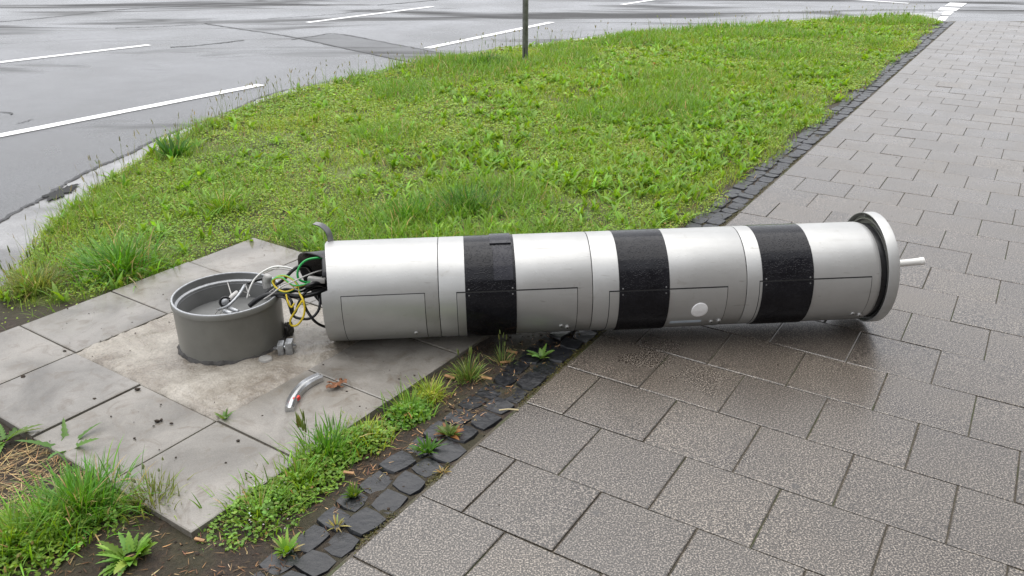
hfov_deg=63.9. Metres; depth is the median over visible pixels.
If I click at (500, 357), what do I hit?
grass tuft
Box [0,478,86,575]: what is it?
grass clump
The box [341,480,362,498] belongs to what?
sett weed
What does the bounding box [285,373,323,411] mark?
trim strip
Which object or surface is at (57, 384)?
slab apron
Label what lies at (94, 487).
grass clump
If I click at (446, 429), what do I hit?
sett weed
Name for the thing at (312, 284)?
black cable
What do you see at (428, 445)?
sett weed
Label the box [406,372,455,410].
grass tuft
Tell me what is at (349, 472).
wood chip
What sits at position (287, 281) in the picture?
earth wire
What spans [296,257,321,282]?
green wire
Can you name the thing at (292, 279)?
earth wire
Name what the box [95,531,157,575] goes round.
dandelion
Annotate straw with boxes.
[499,408,518,410]
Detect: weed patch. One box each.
[189,465,320,551]
[238,441,354,514]
[266,406,372,483]
[328,412,401,462]
[372,384,439,430]
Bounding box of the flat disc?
[258,355,272,362]
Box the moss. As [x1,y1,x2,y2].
[337,58,912,553]
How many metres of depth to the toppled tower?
3.17 m
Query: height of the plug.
0.027 m
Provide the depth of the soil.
3.44 m
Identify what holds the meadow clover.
on the soil
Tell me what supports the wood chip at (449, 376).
on the soil
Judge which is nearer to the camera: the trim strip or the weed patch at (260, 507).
the weed patch at (260, 507)
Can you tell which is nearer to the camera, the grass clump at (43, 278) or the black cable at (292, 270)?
the black cable at (292, 270)
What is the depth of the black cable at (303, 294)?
3.20 m
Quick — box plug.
[307,276,325,283]
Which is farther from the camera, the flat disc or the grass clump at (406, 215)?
the grass clump at (406, 215)
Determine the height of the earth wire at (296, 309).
0.130 m
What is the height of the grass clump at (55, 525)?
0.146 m
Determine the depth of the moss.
3.10 m
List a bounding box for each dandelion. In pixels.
[0,424,42,451]
[15,417,98,459]
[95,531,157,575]
[526,343,554,358]
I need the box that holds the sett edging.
[251,22,953,575]
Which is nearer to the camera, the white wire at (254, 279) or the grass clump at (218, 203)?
the white wire at (254, 279)
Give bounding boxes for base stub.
[170,272,293,365]
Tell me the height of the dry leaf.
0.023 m
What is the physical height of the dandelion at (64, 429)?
0.066 m
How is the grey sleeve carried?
on the base stub
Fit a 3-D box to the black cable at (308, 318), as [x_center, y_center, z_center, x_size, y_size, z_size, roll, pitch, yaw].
[-0.797,0.062,3.232,0.169,0.105,0.080,-16,29,-31]
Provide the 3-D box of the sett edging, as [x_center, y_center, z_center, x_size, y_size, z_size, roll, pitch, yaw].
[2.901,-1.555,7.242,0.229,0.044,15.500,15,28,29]
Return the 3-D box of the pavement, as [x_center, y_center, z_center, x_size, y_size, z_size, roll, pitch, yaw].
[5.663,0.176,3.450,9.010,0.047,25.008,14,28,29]
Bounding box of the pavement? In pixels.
[326,21,1023,575]
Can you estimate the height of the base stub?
0.227 m
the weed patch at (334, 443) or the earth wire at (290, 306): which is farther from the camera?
the earth wire at (290, 306)
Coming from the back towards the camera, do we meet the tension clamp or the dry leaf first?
the tension clamp
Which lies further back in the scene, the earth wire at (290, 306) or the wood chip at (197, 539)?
the earth wire at (290, 306)
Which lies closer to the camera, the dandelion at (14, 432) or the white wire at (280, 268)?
the dandelion at (14, 432)
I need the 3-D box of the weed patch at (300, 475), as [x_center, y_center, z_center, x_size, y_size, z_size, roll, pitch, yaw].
[-0.650,0.564,2.494,0.372,0.109,0.354,0,25,0]
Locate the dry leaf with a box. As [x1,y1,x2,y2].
[326,378,346,388]
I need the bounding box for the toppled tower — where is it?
[298,212,924,340]
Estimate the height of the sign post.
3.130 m
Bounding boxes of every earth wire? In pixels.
[271,276,310,292]
[273,275,300,292]
[285,294,294,307]
[289,293,305,326]
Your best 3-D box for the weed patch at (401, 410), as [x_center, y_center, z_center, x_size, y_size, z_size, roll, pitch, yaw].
[-0.370,0.403,2.854,0.270,0.103,0.228,-22,33,-40]
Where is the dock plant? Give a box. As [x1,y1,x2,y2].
[152,132,195,157]
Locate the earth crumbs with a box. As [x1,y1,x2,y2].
[0,96,1005,575]
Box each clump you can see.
[0,237,78,305]
[0,435,168,557]
[0,458,116,569]
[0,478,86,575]
[20,215,199,291]
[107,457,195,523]
[180,178,263,216]
[343,184,478,233]
[414,179,519,222]
[448,36,519,65]
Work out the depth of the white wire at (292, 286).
3.20 m
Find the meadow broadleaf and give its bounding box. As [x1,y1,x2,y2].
[0,12,940,301]
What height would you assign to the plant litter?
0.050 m
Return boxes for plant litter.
[0,226,690,575]
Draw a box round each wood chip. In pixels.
[194,537,204,541]
[343,470,353,474]
[444,374,455,378]
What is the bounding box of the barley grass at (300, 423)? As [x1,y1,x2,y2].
[294,407,323,463]
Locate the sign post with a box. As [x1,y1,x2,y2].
[522,0,528,60]
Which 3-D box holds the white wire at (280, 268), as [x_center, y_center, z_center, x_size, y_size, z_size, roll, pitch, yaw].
[-0.932,-0.061,3.261,0.181,0.040,0.014,-6,25,-13]
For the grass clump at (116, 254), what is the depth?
3.98 m
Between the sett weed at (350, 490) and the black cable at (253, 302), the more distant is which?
the black cable at (253, 302)
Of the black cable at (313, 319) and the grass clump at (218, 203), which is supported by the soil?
the grass clump at (218, 203)
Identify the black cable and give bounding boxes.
[247,277,262,284]
[248,288,327,307]
[255,281,326,304]
[265,264,321,292]
[272,279,326,296]
[276,286,322,314]
[284,293,320,319]
[302,298,324,327]
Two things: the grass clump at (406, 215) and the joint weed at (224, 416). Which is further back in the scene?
the grass clump at (406, 215)
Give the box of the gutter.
[0,11,943,285]
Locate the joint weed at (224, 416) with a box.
[214,409,235,418]
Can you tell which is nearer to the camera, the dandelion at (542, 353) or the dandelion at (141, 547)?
the dandelion at (141, 547)
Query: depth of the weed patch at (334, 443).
2.64 m
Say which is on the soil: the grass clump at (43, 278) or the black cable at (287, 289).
the grass clump at (43, 278)
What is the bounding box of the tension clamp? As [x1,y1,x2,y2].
[214,282,249,314]
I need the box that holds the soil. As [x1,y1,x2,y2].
[0,16,951,575]
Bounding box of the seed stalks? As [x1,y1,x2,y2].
[0,3,932,295]
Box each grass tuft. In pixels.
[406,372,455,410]
[438,347,490,386]
[484,329,522,367]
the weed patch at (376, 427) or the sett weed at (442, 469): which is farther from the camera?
the weed patch at (376, 427)
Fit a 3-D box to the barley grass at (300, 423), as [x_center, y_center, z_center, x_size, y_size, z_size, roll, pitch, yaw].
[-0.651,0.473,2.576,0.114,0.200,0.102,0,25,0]
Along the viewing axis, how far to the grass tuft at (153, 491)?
2.41 m
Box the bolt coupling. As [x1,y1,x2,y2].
[273,338,296,355]
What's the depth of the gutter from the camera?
4.88 m
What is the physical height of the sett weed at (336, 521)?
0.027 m
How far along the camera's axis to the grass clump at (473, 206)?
4.83 m
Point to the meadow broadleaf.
(678, 184)
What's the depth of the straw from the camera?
2.85 m
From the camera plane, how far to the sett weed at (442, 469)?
2.54 m
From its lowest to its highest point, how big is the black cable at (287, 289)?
0.050 m
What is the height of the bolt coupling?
0.052 m
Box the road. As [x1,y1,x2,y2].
[0,0,1023,221]
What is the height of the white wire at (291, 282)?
0.088 m
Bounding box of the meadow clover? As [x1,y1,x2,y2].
[0,14,938,323]
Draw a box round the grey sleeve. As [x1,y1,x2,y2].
[262,274,271,288]
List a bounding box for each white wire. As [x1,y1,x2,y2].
[246,266,291,298]
[258,268,300,276]
[263,270,321,299]
[269,281,311,291]
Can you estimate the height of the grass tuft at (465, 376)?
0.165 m
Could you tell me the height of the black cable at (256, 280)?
0.019 m
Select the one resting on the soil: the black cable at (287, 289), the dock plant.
the dock plant
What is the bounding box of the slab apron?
[0,238,492,537]
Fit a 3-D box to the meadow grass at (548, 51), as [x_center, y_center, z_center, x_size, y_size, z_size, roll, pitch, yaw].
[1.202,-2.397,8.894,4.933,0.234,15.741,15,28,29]
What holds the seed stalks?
on the soil
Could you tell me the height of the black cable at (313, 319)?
0.183 m
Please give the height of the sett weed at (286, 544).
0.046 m
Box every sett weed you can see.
[270,527,303,558]
[327,514,350,532]
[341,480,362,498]
[409,433,444,454]
[433,466,451,476]
[434,420,464,439]
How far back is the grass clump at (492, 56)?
9.45 m
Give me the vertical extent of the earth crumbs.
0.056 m
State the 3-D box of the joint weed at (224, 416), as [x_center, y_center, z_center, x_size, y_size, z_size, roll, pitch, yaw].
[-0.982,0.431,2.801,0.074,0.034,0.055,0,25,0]
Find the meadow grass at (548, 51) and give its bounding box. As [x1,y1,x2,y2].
[0,11,942,328]

